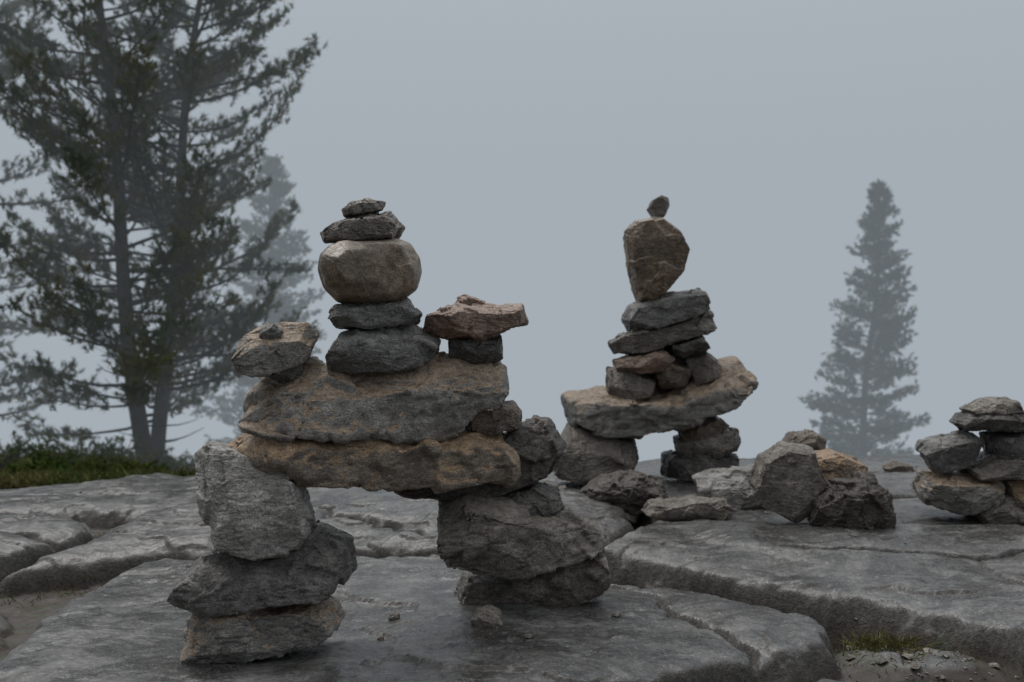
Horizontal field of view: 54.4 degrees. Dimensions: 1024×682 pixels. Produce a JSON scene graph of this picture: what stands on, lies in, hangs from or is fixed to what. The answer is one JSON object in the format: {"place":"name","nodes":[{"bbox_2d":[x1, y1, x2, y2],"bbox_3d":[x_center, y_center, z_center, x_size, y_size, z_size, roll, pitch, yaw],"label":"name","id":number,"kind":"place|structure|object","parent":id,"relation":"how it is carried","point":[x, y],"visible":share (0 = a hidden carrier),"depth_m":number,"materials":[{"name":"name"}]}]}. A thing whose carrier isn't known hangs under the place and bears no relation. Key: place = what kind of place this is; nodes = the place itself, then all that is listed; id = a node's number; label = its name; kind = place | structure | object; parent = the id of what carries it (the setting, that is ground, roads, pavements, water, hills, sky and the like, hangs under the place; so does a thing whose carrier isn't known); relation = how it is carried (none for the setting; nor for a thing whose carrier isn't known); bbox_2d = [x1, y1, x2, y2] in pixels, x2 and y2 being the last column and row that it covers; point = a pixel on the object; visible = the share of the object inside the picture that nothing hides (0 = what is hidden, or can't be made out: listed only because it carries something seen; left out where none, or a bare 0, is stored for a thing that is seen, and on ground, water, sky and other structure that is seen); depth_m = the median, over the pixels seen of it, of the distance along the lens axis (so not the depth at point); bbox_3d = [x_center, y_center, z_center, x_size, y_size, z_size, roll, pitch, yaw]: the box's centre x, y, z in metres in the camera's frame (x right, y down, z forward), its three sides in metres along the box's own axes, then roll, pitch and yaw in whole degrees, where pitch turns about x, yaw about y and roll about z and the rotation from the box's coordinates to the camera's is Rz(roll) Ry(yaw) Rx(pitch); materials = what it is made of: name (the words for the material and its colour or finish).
{"place":"outdoors","nodes":[
{"label":"outdoors","id":0,"kind":"place"},
{"bbox_2d":[0,463,1005,680],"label":"grass","id":1,"kind":"structure","parent":0,"point":[23,479],"depth_m":6.39,"materials":[{"name":"green plant"}]},
{"bbox_2d":[0,378,1023,681],"bbox_3d":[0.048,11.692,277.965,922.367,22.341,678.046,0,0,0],"label":"ground","id":2,"kind":"structure","parent":0,"point":[764,594],"depth_m":3.06,"materials":[{"name":"grey stone"}]},
{"bbox_2d":[0,456,59,474],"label":"bush","id":3,"kind":"object","parent":2,"relation":"on","point":[12,467],"visible":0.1,"depth_m":9.51,"materials":[{"name":"green plant"}]},
{"bbox_2d":[0,429,69,469],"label":"bush","id":4,"kind":"object","parent":2,"relation":"on","point":[11,453],"visible":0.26,"depth_m":13.38,"materials":[{"name":"green plant"}]},
{"bbox_2d":[0,436,91,470],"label":"bush","id":5,"kind":"object","parent":2,"relation":"on","point":[45,453],"visible":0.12,"depth_m":12.61,"materials":[{"name":"green plant"}]},
{"bbox_2d":[0,0,106,423],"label":"pine tree","id":6,"kind":"object","parent":2,"relation":"on","point":[12,8],"visible":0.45,"depth_m":17.95,"materials":[{"name":"green plant"}]},
{"bbox_2d":[29,465,83,475],"bbox_3d":[-4.060,1.276,9.013,0.655,0.342,0.629,0,0,0],"label":"bush","id":7,"kind":"object","parent":2,"relation":"on","point":[66,470],"depth_m":9.01,"materials":[{"name":"green plant"}]},
{"bbox_2d":[1,427,145,466],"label":"bush","id":8,"kind":"object","parent":2,"relation":"on","point":[82,450],"visible":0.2,"depth_m":14.14,"materials":[{"name":"green plant"}]},
{"bbox_2d":[50,452,123,474],"bbox_3d":[-5.003,1.540,11.827,0.891,0.429,0.885,0,0,0],"label":"bush","id":9,"kind":"object","parent":2,"relation":"on","point":[89,465],"visible":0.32,"depth_m":11.76,"materials":[{"name":"green plant"}]},
{"bbox_2d":[62,434,173,466],"bbox_3d":[-5.748,1.708,14.471,1.708,0.768,1.663,0,0,0],"label":"bush","id":10,"kind":"object","parent":2,"relation":"on","point":[133,457],"visible":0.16,"depth_m":14.54,"materials":[{"name":"green plant"}]},
{"bbox_2d":[108,456,170,472],"bbox_3d":[-4.287,1.504,11.529,0.783,0.412,0.734,0,0,-21],"label":"bush","id":11,"kind":"object","parent":2,"relation":"on","point":[133,464],"visible":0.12,"depth_m":11.45,"materials":[{"name":"green plant"}]},
{"bbox_2d":[0,0,311,460],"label":"pine tree","id":12,"kind":"object","parent":2,"relation":"on","point":[140,425],"visible":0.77,"depth_m":15.01,"materials":[{"name":"green plant"}]},
{"bbox_2d":[138,447,194,471],"bbox_3d":[-5.147,1.843,15.001,1.076,0.516,1.131,0,0,-16],"label":"bush","id":13,"kind":"object","parent":2,"relation":"on","point":[174,463],"visible":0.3,"depth_m":14.92,"materials":[{"name":"green plant"}]},
{"bbox_2d":[11,0,327,457],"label":"pine tree","id":14,"kind":"object","parent":2,"relation":"on","point":[137,163],"visible":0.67,"depth_m":15.39,"materials":[{"name":"green plant"}]},
{"bbox_2d":[189,154,326,443],"bbox_3d":[-6.890,-0.337,27.845,4.150,9.945,4.080,0,0,-27],"label":"spruce tree","id":15,"kind":"object","parent":2,"relation":"on","point":[279,189],"visible":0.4,"depth_m":27.87,"materials":[{"name":"grey plant"}]},
{"bbox_2d":[167,198,610,663],"bbox_3d":[-0.286,0.208,2.656,1.239,1.154,0.389,0,0,-30],"label":"stone cairn","id":16,"kind":"object","parent":2,"relation":"on","point":[387,396],"visible":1,"depth_m":2.48,"materials":[{"name":"grey stone"}]},
{"bbox_2d":[388,611,399,620],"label":"rock","id":17,"kind":"object","parent":2,"relation":"on","point":[394,615],"visible":1,"depth_m":2.65,"materials":[{"name":"grey stone"}]},
{"bbox_2d":[470,605,502,628],"bbox_3d":[-0.065,0.711,2.560,0.083,0.056,0.076,0,0,0],"label":"rock","id":18,"kind":"object","parent":2,"relation":"on","point":[488,616],"visible":0.94,"depth_m":2.54,"materials":[{"name":"grey stone"}]},
{"bbox_2d":[41,466,1018,681],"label":"pebbles","id":19,"kind":"object","parent":2,"relation":"on","point":[914,665],"visible":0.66,"depth_m":2.46,"materials":[{"name":"grey stone"}]},
{"bbox_2d":[548,483,566,489],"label":"rock","id":20,"kind":"object","parent":2,"relation":"on","point":[562,487],"visible":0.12,"depth_m":4.17,"materials":[{"name":"grey stone"}]},
{"bbox_2d":[579,469,667,515],"bbox_3d":[0.443,0.612,4.049,0.374,0.175,0.259,0,0,0],"label":"rock","id":21,"kind":"object","parent":2,"relation":"on","point":[630,492],"visible":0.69,"depth_m":3.96,"materials":[{"name":"grey stone"}]},
{"bbox_2d":[554,195,758,484],"bbox_3d":[0.632,-0.006,4.490,0.930,1.297,0.392,0,0,0],"label":"stone cairn","id":22,"kind":"object","parent":2,"relation":"on","point":[668,372],"visible":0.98,"depth_m":4.39,"materials":[{"name":"grey stone"}]},
{"bbox_2d":[641,494,735,521],"bbox_3d":[0.677,0.643,3.828,0.353,0.099,0.174,0,0,0],"label":"rock","id":23,"kind":"object","parent":2,"relation":"on","point":[690,507],"visible":0.94,"depth_m":3.77,"materials":[{"name":"grey stone"}]},
{"bbox_2d":[692,464,762,510],"bbox_3d":[0.895,0.616,4.041,0.323,0.224,0.212,0,0,0],"label":"rock","id":24,"kind":"object","parent":2,"relation":"on","point":[732,486],"visible":0.48,"depth_m":3.98,"materials":[{"name":"grey stone"}]},
{"bbox_2d":[748,441,825,522],"bbox_3d":[1.031,0.529,3.754,0.266,0.298,0.242,0,0,0],"label":"rock","id":25,"kind":"object","parent":2,"relation":"on","point":[787,480],"visible":0.95,"depth_m":3.66,"materials":[{"name":"grey stone"}]},
{"bbox_2d":[781,429,826,450],"bbox_3d":[1.392,0.475,4.735,0.196,0.102,0.199,0,0,0],"label":"rock","id":26,"kind":"object","parent":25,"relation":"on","point":[814,440],"visible":0.63,"depth_m":4.67,"materials":[{"name":"grey stone"}]},
{"bbox_2d":[807,471,896,529],"bbox_3d":[1.238,0.593,3.639,0.311,0.227,0.229,0,0,0],"label":"rock","id":27,"kind":"object","parent":2,"relation":"on","point":[861,499],"visible":0.81,"depth_m":3.57,"materials":[{"name":"grey stone"}]},
{"bbox_2d":[814,448,868,481],"bbox_3d":[1.259,0.534,3.897,0.240,0.220,0.219,0,0,0],"label":"rock","id":28,"kind":"object","parent":27,"relation":"on","point":[833,463],"visible":0.32,"depth_m":3.81,"materials":[{"name":"brown stone"}]},
{"bbox_2d":[797,178,931,455],"bbox_3d":[9.060,0.006,25.966,3.538,8.576,3.328,0,0,0],"label":"spruce tree","id":29,"kind":"object","parent":2,"relation":"on","point":[884,339],"visible":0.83,"depth_m":25.77,"materials":[{"name":"grey plant"}]},
{"bbox_2d":[882,461,913,471],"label":"rock","id":30,"kind":"object","parent":2,"relation":"on","point":[894,466],"visible":0.73,"depth_m":4.58,"materials":[{"name":"grey stone"}]},
{"bbox_2d":[912,397,1023,525],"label":"stone cairn","id":31,"kind":"object","parent":2,"relation":"on","point":[964,475],"visible":0.98,"depth_m":3.73,"materials":[{"name":"grey stone"}]},
{"bbox_2d":[0,0,1023,377],"label":"sky","id":32,"kind":"structure","parent":0,"point":[515,145],"materials":[{"name":"grey"}]}
]}

